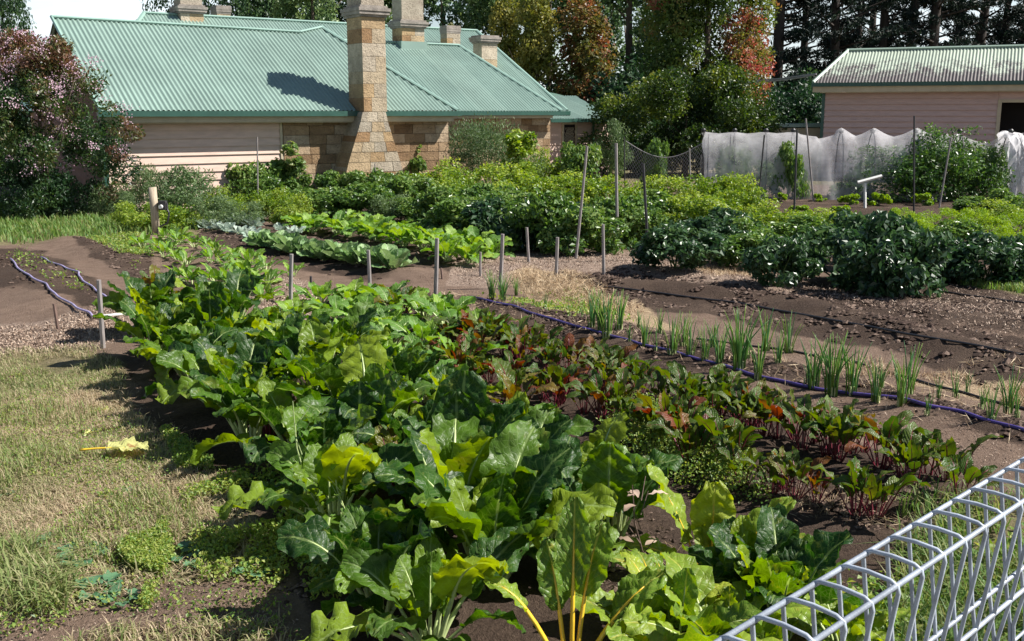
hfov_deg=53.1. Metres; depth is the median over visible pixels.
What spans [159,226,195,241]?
leafy seedling
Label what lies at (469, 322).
beetroot plant
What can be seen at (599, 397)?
beetroot plant
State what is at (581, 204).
garden stake
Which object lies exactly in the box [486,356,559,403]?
plant
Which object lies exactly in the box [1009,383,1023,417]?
leek clump
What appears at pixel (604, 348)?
beetroot plant
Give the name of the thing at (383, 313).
young chard plant
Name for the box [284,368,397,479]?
chard plant
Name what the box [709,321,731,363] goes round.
leek clump
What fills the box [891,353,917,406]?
leek clump
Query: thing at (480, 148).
grey shrub
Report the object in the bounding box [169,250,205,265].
leafy seedling
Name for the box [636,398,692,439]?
beetroot plant
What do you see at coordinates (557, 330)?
beetroot plant
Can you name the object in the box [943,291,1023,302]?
drip line
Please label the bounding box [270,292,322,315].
young chard plant
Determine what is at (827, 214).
leafy bush
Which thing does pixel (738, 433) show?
beetroot plant
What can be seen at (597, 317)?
leek clump
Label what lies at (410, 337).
young chard plant
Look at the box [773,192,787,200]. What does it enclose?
lime lettuce
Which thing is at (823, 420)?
beetroot plant
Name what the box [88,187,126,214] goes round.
herb bush
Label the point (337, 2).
broad tree
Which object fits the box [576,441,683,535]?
chard plant
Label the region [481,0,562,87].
tall tree
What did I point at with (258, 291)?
leafy seedling
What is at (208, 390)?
chard plant
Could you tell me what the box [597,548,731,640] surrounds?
yellow chard plant
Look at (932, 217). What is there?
carrot top
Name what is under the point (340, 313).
young chard plant
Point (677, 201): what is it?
leafy bush
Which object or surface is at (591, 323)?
leek clump
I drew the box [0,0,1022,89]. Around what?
sky
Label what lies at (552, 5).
tall tree
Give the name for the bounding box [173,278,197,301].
chard plant
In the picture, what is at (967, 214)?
carrot top
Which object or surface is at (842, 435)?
beetroot plant
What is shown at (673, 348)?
leek clump
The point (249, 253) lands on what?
leafy seedling
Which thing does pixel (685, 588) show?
pale chard plant
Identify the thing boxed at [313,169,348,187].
bean bush
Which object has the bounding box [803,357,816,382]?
leek clump
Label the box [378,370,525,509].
chard plant
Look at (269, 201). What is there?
leafy bush
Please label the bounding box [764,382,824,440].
beetroot plant
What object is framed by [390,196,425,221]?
bean bush
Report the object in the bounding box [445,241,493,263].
silverbeet plant
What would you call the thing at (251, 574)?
mallow plant
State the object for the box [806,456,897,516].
beetroot plant
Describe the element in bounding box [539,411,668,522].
chard plant
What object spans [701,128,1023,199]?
netting tunnel
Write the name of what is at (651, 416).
beetroot plant
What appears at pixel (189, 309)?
chard plant
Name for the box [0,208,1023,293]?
meadow grass
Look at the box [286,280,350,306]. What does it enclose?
young chard plant
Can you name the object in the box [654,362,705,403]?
beetroot plant
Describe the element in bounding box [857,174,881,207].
marker post
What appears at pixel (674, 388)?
beetroot plant
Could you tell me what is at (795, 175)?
garden stake
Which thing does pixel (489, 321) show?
beetroot plant
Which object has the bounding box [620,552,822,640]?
pale chard plant
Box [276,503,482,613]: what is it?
chard plant
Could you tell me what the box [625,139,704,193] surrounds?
wire netting
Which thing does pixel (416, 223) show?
silverbeet plant
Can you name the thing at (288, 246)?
cabbage plant
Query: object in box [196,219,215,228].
blue cabbage plant
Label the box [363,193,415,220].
herb bush
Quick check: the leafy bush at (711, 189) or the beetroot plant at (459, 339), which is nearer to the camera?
the beetroot plant at (459, 339)
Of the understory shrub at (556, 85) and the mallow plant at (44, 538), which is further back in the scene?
the understory shrub at (556, 85)
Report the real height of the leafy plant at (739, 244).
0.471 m
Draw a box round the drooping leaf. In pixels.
[308,569,341,592]
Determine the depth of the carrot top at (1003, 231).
14.13 m
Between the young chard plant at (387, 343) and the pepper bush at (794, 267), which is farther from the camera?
the pepper bush at (794, 267)
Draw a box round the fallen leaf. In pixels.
[79,436,148,452]
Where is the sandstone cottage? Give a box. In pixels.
[31,15,461,210]
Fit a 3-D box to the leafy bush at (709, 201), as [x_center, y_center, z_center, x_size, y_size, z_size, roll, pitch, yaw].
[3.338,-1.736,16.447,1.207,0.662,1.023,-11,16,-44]
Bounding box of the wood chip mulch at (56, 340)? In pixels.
[0,248,1023,640]
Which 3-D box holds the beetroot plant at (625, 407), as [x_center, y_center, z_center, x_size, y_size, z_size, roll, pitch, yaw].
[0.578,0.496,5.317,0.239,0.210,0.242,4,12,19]
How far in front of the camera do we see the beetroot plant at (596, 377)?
5.59 m
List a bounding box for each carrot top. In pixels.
[908,206,960,227]
[914,219,935,234]
[944,207,1010,230]
[982,223,1021,242]
[984,211,1023,233]
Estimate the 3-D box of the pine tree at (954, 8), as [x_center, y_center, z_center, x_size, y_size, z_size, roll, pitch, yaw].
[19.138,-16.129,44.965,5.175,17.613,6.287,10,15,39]
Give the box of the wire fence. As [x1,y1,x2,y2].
[713,457,1023,640]
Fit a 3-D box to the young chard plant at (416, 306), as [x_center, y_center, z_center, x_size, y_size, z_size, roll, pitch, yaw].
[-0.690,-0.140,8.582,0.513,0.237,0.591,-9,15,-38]
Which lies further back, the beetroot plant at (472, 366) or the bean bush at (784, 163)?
the bean bush at (784, 163)
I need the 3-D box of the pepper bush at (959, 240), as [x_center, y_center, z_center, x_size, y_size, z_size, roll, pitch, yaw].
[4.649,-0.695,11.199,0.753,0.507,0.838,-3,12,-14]
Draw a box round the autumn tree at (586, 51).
[548,0,620,101]
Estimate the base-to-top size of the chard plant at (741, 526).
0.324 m
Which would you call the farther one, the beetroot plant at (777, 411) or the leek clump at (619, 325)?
the leek clump at (619, 325)
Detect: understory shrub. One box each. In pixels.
[0,73,34,167]
[538,73,582,95]
[576,66,658,147]
[585,53,673,155]
[728,77,810,157]
[754,64,819,158]
[782,76,821,122]
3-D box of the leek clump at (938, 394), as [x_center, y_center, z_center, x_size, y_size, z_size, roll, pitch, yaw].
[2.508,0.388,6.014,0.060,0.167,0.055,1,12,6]
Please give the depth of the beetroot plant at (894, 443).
4.76 m
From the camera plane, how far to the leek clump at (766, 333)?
7.49 m
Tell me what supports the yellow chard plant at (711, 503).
on the ground at (22, 302)
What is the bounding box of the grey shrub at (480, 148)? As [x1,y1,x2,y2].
[448,112,550,184]
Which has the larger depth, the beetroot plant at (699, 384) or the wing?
the wing
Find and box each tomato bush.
[843,143,983,202]
[899,122,1015,200]
[946,138,1009,198]
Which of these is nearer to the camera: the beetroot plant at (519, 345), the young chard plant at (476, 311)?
the beetroot plant at (519, 345)
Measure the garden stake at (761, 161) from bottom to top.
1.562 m
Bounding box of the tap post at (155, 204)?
[148,187,169,234]
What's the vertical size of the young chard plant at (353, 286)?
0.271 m
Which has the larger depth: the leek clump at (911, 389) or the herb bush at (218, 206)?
the herb bush at (218, 206)
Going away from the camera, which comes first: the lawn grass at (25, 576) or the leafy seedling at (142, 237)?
the lawn grass at (25, 576)
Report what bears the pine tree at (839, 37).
on the ground at (22, 302)
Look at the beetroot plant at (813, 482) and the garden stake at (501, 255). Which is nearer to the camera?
the beetroot plant at (813, 482)
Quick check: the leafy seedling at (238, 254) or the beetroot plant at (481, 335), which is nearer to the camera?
the beetroot plant at (481, 335)
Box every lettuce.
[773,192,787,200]
[788,205,815,213]
[814,193,826,201]
[829,204,856,214]
[837,193,859,204]
[866,192,892,205]
[888,207,925,220]
[911,192,936,205]
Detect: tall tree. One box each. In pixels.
[269,0,341,21]
[342,0,391,23]
[423,0,488,33]
[446,0,490,34]
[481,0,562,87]
[516,0,587,91]
[548,0,638,91]
[576,0,676,120]
[621,0,696,120]
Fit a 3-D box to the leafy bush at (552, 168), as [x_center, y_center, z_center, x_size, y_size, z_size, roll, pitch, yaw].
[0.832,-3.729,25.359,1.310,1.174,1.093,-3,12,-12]
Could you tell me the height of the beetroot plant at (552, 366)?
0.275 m
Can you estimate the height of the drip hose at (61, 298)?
0.132 m
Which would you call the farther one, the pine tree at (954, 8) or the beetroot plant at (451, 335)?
the pine tree at (954, 8)
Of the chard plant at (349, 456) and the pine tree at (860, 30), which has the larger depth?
the pine tree at (860, 30)
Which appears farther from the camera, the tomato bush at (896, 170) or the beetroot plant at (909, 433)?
the tomato bush at (896, 170)
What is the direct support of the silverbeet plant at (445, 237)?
on the ground at (22, 302)
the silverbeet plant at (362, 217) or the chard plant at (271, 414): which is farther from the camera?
the silverbeet plant at (362, 217)
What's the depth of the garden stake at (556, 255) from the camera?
10.74 m
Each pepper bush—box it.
[460,194,527,247]
[507,219,569,250]
[576,201,591,208]
[627,220,728,269]
[679,206,760,239]
[696,224,748,260]
[737,233,823,287]
[782,223,891,287]
[827,210,954,297]
[828,208,919,258]
[916,237,971,278]
[939,231,1023,284]
[988,234,1023,277]
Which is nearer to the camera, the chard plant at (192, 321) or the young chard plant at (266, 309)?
the chard plant at (192, 321)
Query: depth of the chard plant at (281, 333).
5.81 m
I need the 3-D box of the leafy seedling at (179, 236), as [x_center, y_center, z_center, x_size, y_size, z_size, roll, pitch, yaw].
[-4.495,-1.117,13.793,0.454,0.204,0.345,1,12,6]
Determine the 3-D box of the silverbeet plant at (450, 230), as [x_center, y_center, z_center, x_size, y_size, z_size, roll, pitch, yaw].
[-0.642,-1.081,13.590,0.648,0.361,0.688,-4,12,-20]
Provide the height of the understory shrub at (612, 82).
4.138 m
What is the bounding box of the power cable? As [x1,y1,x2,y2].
[748,73,816,82]
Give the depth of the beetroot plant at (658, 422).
4.82 m
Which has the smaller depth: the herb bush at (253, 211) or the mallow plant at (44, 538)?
the mallow plant at (44, 538)
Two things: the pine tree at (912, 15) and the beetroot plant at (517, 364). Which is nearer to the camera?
the beetroot plant at (517, 364)
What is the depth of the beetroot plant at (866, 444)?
5.03 m
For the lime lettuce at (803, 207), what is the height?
0.226 m
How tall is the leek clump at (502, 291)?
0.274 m
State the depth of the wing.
29.54 m
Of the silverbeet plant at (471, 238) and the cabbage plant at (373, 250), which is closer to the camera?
the cabbage plant at (373, 250)
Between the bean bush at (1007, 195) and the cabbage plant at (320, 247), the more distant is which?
the bean bush at (1007, 195)
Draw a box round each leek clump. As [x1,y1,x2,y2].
[483,269,500,298]
[493,273,511,301]
[512,279,521,295]
[581,288,600,327]
[590,289,617,330]
[593,291,619,337]
[607,289,628,330]
[625,325,633,341]
[635,311,641,327]
[639,312,654,346]
[652,327,660,350]
[653,309,664,333]
[658,310,687,354]
[673,312,696,345]
[679,320,701,354]
[696,325,714,359]
[705,317,720,347]
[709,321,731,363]
[723,306,768,370]
[741,323,751,360]
[745,331,770,380]
[758,307,779,350]
[768,330,786,362]
[776,312,802,352]
[799,334,831,389]
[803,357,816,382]
[809,330,856,396]
[824,342,835,369]
[839,337,871,395]
[861,354,894,402]
[874,359,883,387]
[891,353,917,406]
[894,343,929,394]
[924,393,933,415]
[933,374,943,398]
[950,369,961,398]
[964,371,973,391]
[978,380,991,409]
[978,383,1004,420]
[994,365,1023,413]
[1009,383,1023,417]
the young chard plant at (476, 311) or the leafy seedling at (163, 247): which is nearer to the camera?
the young chard plant at (476, 311)
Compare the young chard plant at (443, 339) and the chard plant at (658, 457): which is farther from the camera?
the young chard plant at (443, 339)
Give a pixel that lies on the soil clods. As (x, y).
(768, 369)
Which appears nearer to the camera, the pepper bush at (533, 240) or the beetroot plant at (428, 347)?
the beetroot plant at (428, 347)
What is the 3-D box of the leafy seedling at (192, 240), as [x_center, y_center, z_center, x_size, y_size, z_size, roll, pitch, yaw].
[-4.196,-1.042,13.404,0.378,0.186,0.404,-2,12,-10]
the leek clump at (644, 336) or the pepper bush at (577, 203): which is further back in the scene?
the pepper bush at (577, 203)
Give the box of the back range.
[20,11,570,176]
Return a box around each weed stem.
[280,401,322,522]
[325,463,347,516]
[618,476,666,552]
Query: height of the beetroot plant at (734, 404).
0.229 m
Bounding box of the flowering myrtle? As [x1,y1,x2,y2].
[0,26,145,219]
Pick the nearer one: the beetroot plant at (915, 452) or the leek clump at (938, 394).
the beetroot plant at (915, 452)
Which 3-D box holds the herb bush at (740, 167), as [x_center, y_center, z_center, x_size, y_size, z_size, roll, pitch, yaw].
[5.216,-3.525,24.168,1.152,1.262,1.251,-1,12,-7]
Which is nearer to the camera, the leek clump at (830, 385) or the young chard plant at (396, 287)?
the leek clump at (830, 385)
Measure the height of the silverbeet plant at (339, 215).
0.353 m
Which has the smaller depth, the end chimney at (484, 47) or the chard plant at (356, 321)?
the chard plant at (356, 321)
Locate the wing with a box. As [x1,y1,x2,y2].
[259,39,565,182]
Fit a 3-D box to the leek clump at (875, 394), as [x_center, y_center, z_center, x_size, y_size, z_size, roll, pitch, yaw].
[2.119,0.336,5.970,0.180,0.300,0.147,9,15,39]
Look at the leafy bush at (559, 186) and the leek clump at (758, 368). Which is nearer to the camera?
the leek clump at (758, 368)
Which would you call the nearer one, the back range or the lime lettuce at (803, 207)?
the lime lettuce at (803, 207)
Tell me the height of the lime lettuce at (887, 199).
0.322 m
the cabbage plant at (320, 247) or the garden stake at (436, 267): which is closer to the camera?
the garden stake at (436, 267)
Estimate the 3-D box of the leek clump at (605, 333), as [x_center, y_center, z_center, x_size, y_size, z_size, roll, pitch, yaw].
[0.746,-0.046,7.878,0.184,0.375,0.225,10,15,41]
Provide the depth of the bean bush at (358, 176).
21.59 m
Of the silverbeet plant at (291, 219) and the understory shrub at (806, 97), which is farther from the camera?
the understory shrub at (806, 97)
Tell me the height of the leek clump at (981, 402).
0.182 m
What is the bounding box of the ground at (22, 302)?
[0,140,1023,640]
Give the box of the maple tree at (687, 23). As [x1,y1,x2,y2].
[636,0,781,165]
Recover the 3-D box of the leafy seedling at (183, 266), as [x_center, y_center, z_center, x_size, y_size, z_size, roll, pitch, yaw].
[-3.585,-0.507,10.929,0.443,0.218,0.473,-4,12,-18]
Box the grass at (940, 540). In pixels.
[853,471,1023,640]
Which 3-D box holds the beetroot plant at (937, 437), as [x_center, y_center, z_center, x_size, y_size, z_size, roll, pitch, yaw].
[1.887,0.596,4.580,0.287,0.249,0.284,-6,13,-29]
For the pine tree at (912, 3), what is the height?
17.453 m
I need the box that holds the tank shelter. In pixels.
[757,123,819,175]
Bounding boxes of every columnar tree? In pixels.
[486,0,520,64]
[509,0,564,93]
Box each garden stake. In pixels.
[52,303,59,329]
[96,280,105,347]
[256,137,258,203]
[289,254,293,299]
[366,250,371,283]
[434,238,438,293]
[479,252,481,275]
[498,234,503,288]
[525,227,529,261]
[554,237,558,278]
[575,146,587,258]
[601,224,604,273]
[615,143,618,229]
[624,137,624,186]
[642,164,647,236]
[689,148,690,183]
[707,134,708,176]
[728,134,730,176]
[759,135,764,188]
[793,130,797,213]
[805,118,813,201]
[913,116,914,211]
[938,138,951,207]
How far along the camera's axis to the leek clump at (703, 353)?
7.08 m
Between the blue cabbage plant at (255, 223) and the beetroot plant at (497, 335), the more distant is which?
the blue cabbage plant at (255, 223)
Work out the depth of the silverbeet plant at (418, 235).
13.27 m
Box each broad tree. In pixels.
[0,0,37,77]
[139,0,209,14]
[203,0,279,17]
[252,0,343,21]
[288,0,430,23]
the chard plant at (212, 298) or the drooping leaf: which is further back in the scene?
the chard plant at (212, 298)
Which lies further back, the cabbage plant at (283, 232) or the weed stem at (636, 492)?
the cabbage plant at (283, 232)
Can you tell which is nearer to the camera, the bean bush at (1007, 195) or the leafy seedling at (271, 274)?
the leafy seedling at (271, 274)
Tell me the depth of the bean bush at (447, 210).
14.87 m
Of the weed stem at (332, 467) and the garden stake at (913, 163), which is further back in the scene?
the garden stake at (913, 163)
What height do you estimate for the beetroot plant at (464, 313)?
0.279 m
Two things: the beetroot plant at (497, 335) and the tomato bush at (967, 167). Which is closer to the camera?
the beetroot plant at (497, 335)
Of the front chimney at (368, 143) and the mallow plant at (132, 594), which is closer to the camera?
the mallow plant at (132, 594)
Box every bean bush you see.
[222,160,267,200]
[237,168,294,207]
[294,186,347,217]
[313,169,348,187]
[325,181,397,217]
[340,167,386,188]
[369,174,436,211]
[370,170,410,200]
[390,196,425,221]
[406,185,475,227]
[418,194,504,232]
[458,181,515,198]
[466,188,534,226]
[494,188,583,254]
[540,206,633,256]
[555,141,605,191]
[582,194,645,245]
[596,194,665,234]
[615,206,668,248]
[638,137,669,189]
[638,188,695,222]
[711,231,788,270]
[728,216,779,236]
[765,213,831,241]
[768,140,811,198]
[827,182,876,198]
[931,218,985,240]
[950,195,997,212]
[980,187,1023,211]
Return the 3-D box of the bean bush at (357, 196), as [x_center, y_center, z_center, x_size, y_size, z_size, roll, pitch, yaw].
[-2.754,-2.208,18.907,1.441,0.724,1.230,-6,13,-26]
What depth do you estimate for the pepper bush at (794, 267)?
10.27 m
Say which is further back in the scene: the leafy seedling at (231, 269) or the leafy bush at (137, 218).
the leafy bush at (137, 218)
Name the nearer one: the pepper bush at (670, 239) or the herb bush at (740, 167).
the pepper bush at (670, 239)
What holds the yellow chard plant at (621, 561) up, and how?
on the ground at (22, 302)
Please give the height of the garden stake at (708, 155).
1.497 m
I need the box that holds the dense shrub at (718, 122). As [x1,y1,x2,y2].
[577,60,788,176]
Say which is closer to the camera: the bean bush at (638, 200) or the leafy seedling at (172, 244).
the leafy seedling at (172, 244)
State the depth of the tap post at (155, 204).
15.91 m
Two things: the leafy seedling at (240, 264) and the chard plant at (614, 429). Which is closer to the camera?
the chard plant at (614, 429)
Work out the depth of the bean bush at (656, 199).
16.73 m
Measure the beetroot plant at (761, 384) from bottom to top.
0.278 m
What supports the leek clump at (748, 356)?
on the ground at (22, 302)
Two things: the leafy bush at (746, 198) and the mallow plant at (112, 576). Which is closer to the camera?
the mallow plant at (112, 576)
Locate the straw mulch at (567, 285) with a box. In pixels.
[3,261,1023,597]
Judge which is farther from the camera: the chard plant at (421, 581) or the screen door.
the screen door
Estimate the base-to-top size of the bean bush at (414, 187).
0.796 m
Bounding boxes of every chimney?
[169,0,207,21]
[210,5,231,15]
[334,0,402,178]
[387,0,428,50]
[439,25,460,43]
[469,35,501,66]
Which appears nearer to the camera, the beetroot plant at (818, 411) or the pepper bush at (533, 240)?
the beetroot plant at (818, 411)
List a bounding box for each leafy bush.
[109,200,166,229]
[145,202,210,228]
[195,185,249,217]
[244,186,294,220]
[267,191,314,223]
[410,156,466,197]
[432,174,475,194]
[446,160,519,188]
[486,180,513,191]
[491,161,556,195]
[529,146,564,185]
[529,168,603,205]
[569,173,630,203]
[609,174,669,198]
[637,174,706,205]
[659,193,704,223]
[674,171,749,210]
[680,193,743,226]
[714,173,767,216]
[736,197,800,235]
[782,210,825,227]
[795,207,846,224]
[966,197,1023,222]
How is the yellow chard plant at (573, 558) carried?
on the ground at (22, 302)
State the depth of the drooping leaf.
3.35 m
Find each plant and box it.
[38,532,78,546]
[55,541,109,566]
[70,569,123,599]
[92,269,196,318]
[92,297,191,359]
[101,588,139,605]
[123,323,241,383]
[136,324,238,377]
[140,264,178,285]
[141,332,272,403]
[160,281,250,333]
[162,312,196,347]
[163,541,202,560]
[167,298,194,314]
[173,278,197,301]
[177,365,292,447]
[183,297,262,341]
[183,554,212,567]
[190,327,292,382]
[190,376,336,464]
[194,268,273,315]
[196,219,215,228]
[206,221,222,229]
[211,426,418,531]
[217,222,234,232]
[223,317,283,346]
[225,214,251,223]
[226,312,332,352]
[228,225,251,234]
[232,555,269,576]
[240,314,344,381]
[241,218,264,226]
[241,226,261,234]
[242,228,259,237]
[242,229,273,246]
[244,307,270,313]
[246,305,297,321]
[247,229,270,246]
[259,316,396,393]
[261,230,287,247]
[262,399,297,435]
[263,232,299,245]
[265,400,398,446]
[270,234,306,253]
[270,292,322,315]
[270,308,332,322]
[272,307,294,322]
[273,222,290,230]
[274,334,438,445]
[275,360,408,398]
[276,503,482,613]
[281,211,322,232]
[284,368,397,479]
[286,225,305,232]
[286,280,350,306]
[294,238,316,252]
[296,212,328,233]
[296,239,332,258]
[301,292,369,320]
[301,524,528,640]
[302,301,390,361]
[308,241,334,260]
[314,210,356,234]
[321,239,357,260]
[327,218,362,237]
[328,276,377,300]
[329,294,402,316]
[334,320,394,338]
[335,243,365,263]
[339,412,582,533]
[340,215,384,237]
[342,209,364,220]
[348,399,433,443]
[350,243,383,264]
[355,280,412,303]
[356,214,373,219]
[356,216,395,241]
[358,285,429,312]
[361,420,617,590]
[362,212,391,221]
[362,244,392,264]
[365,424,397,486]
[368,223,402,242]
[370,317,419,342]
[371,243,418,268]
[372,302,422,324]
[374,284,415,313]
[378,224,421,246]
[378,314,467,345]
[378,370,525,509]
[379,338,424,353]
[385,345,441,406]
[388,218,419,237]
[394,226,443,248]
[394,286,454,316]
[397,333,442,360]
[399,221,424,238]
[401,291,489,325]
[403,338,437,350]
[415,362,503,397]
[418,222,452,241]
[419,232,461,253]
[419,359,469,402]
[420,236,466,261]
[421,332,508,370]
[421,403,533,427]
[422,316,455,336]
[424,302,490,319]
[425,337,461,360]
[431,338,471,364]
[433,307,491,334]
[434,321,469,342]
[438,334,486,357]
[438,340,485,370]
[440,225,486,242]
[441,334,484,364]
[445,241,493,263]
[445,327,483,342]
[446,308,504,342]
[446,312,468,338]
[452,226,500,252]
[457,307,518,340]
[457,323,512,354]
[463,311,519,330]
[466,352,488,375]
[467,310,518,342]
[468,236,515,258]
[468,353,499,379]
[473,358,496,383]
[474,322,516,354]
[481,354,529,389]
[483,314,531,353]
[484,326,532,359]
[484,329,512,352]
[484,497,685,640]
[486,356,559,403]
[487,329,530,357]
[489,334,545,367]
[497,368,525,390]
[499,323,548,364]
[499,390,593,435]
[504,349,534,369]
[520,369,550,402]
[520,444,671,567]
[525,403,595,461]
[526,320,563,359]
[526,340,563,366]
[526,363,588,401]
[528,374,583,407]
[529,360,588,404]
[529,432,654,562]
[530,337,564,362]
[532,336,564,350]
[532,341,578,371]
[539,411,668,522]
[543,333,594,367]
[545,339,563,364]
[557,335,615,366]
[564,349,602,380]
[564,376,605,413]
[565,369,628,418]
[566,378,636,419]
[570,568,762,640]
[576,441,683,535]
[578,355,630,390]
[583,341,649,380]
[584,341,621,372]
[588,367,647,413]
[589,354,604,371]
[595,353,630,380]
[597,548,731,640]
[607,359,664,396]
[607,395,643,426]
[609,549,722,599]
[611,360,652,391]
[615,352,652,369]
[620,359,661,383]
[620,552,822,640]
[621,463,805,563]
[627,407,670,438]
[633,389,706,428]
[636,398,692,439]
[640,369,678,401]
[645,417,719,470]
[652,394,706,444]
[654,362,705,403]
[654,406,729,464]
[657,377,702,401]
[658,359,710,399]
[667,363,736,385]
[679,373,722,411]
[682,382,732,414]
[682,515,813,595]
[686,406,767,465]
[697,367,752,418]
[702,602,829,640]
[707,503,876,639]
[710,386,743,414]
[710,386,776,426]
[710,434,767,486]
[712,383,757,426]
[713,366,754,412]
[715,422,754,458]
[721,386,775,422]
[723,377,781,427]
[728,390,797,436]
[728,391,777,424]
[739,449,796,494]
[741,397,802,438]
[754,446,812,491]
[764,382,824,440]
[765,393,830,450]
[766,446,838,500]
[788,572,919,640]
[794,470,839,503]
[796,395,863,454]
[800,396,840,443]
[801,414,880,462]
[802,408,875,447]
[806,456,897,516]
[809,407,859,457]
[831,467,930,518]
[833,409,882,454]
[844,406,932,469]
[857,421,945,477]
[857,436,873,452]
[873,436,948,486]
[877,422,903,464]
[892,430,959,475]
[905,430,1003,481]
[934,452,998,498]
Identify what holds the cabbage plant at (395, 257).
on the ground at (22, 302)
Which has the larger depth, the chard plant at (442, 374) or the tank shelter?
the tank shelter
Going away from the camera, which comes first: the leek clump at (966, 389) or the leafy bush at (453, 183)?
the leek clump at (966, 389)
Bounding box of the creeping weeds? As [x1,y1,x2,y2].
[0,231,1023,640]
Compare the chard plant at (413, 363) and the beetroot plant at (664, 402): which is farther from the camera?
the chard plant at (413, 363)
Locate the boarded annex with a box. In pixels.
[549,92,612,174]
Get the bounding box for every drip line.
[584,281,1023,354]
[697,338,1023,409]
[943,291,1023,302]
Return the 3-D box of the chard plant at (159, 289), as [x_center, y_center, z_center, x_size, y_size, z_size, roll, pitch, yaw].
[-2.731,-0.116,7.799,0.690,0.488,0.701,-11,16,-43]
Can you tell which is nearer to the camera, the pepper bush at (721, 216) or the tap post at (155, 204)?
the pepper bush at (721, 216)
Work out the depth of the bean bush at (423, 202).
16.68 m
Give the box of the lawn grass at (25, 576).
[0,342,295,640]
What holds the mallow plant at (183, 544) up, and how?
on the ground at (22, 302)
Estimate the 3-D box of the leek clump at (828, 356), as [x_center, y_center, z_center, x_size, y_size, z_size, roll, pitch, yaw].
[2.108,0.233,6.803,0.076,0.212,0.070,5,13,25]
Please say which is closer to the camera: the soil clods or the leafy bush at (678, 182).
the soil clods
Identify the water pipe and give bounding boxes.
[94,313,123,317]
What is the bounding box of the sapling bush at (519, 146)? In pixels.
[499,128,539,186]
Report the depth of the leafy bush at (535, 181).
21.74 m
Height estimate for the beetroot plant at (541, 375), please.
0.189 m
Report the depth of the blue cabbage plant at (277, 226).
15.94 m
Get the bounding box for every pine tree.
[715,0,855,89]
[766,0,846,77]
[801,0,905,75]
[812,0,892,59]
[817,0,950,51]
[854,0,954,47]
[857,0,924,47]
[890,0,1005,46]
[920,1,1010,46]
[928,0,1023,44]
[970,0,1023,44]
[973,3,1023,44]
[974,1,1023,43]
[997,3,1023,42]
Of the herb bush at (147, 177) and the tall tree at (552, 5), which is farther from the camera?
the tall tree at (552, 5)
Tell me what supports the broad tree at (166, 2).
on the ground at (22, 302)
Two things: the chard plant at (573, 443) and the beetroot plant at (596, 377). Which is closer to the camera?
the chard plant at (573, 443)
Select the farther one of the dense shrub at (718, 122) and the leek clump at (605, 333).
the dense shrub at (718, 122)
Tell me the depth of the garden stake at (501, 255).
10.50 m
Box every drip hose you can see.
[10,258,92,316]
[40,256,105,296]
[475,296,1023,430]
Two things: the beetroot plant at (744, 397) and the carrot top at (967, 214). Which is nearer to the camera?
the beetroot plant at (744, 397)
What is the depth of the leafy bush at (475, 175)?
20.84 m
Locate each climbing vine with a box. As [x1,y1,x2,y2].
[265,141,304,189]
[282,157,314,204]
[404,144,426,176]
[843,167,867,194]
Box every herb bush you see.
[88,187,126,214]
[97,190,143,212]
[117,163,167,209]
[141,170,192,208]
[157,164,229,215]
[181,194,243,226]
[219,200,266,225]
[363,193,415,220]
[593,117,633,178]
[711,145,755,182]
[742,158,778,196]
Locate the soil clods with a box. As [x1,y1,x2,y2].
[0,223,1023,638]
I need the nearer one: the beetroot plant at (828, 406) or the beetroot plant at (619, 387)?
the beetroot plant at (828, 406)
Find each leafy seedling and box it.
[128,231,151,247]
[143,236,176,249]
[148,240,188,256]
[152,227,175,238]
[155,239,180,249]
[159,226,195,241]
[161,262,196,281]
[164,231,193,244]
[164,248,189,259]
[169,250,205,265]
[177,234,206,246]
[179,267,207,284]
[189,245,231,263]
[194,262,240,282]
[195,235,224,248]
[200,241,231,253]
[204,253,236,266]
[213,264,250,282]
[220,257,258,271]
[223,246,246,258]
[223,258,268,272]
[224,272,270,286]
[229,248,266,263]
[233,246,264,262]
[244,265,266,274]
[248,268,286,289]
[250,255,288,269]
[250,280,284,301]
[278,261,304,276]
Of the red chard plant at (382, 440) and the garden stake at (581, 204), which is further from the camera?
the garden stake at (581, 204)
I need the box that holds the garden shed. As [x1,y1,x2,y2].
[811,44,1023,178]
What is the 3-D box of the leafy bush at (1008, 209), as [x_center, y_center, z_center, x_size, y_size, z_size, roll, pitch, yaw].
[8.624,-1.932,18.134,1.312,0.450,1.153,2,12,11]
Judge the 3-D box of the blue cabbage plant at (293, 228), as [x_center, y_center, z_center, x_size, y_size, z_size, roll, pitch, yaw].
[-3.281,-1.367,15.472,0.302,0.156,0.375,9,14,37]
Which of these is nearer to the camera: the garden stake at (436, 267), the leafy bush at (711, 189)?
the garden stake at (436, 267)
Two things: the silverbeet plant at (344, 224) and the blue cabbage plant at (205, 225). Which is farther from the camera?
the blue cabbage plant at (205, 225)
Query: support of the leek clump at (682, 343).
on the ground at (22, 302)
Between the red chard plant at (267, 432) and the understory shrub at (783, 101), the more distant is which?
the understory shrub at (783, 101)
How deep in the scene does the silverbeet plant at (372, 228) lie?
14.34 m
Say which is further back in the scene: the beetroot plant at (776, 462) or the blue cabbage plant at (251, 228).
the blue cabbage plant at (251, 228)
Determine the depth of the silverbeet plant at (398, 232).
13.61 m
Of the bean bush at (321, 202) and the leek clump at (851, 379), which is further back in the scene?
the bean bush at (321, 202)
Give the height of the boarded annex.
3.024 m
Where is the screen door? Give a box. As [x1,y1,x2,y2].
[564,124,574,172]
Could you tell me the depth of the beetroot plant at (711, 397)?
5.40 m
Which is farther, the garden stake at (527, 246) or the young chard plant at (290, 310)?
the garden stake at (527, 246)
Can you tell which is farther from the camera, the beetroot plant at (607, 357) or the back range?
the back range
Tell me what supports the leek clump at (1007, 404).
on the ground at (22, 302)
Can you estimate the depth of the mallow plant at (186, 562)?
3.75 m

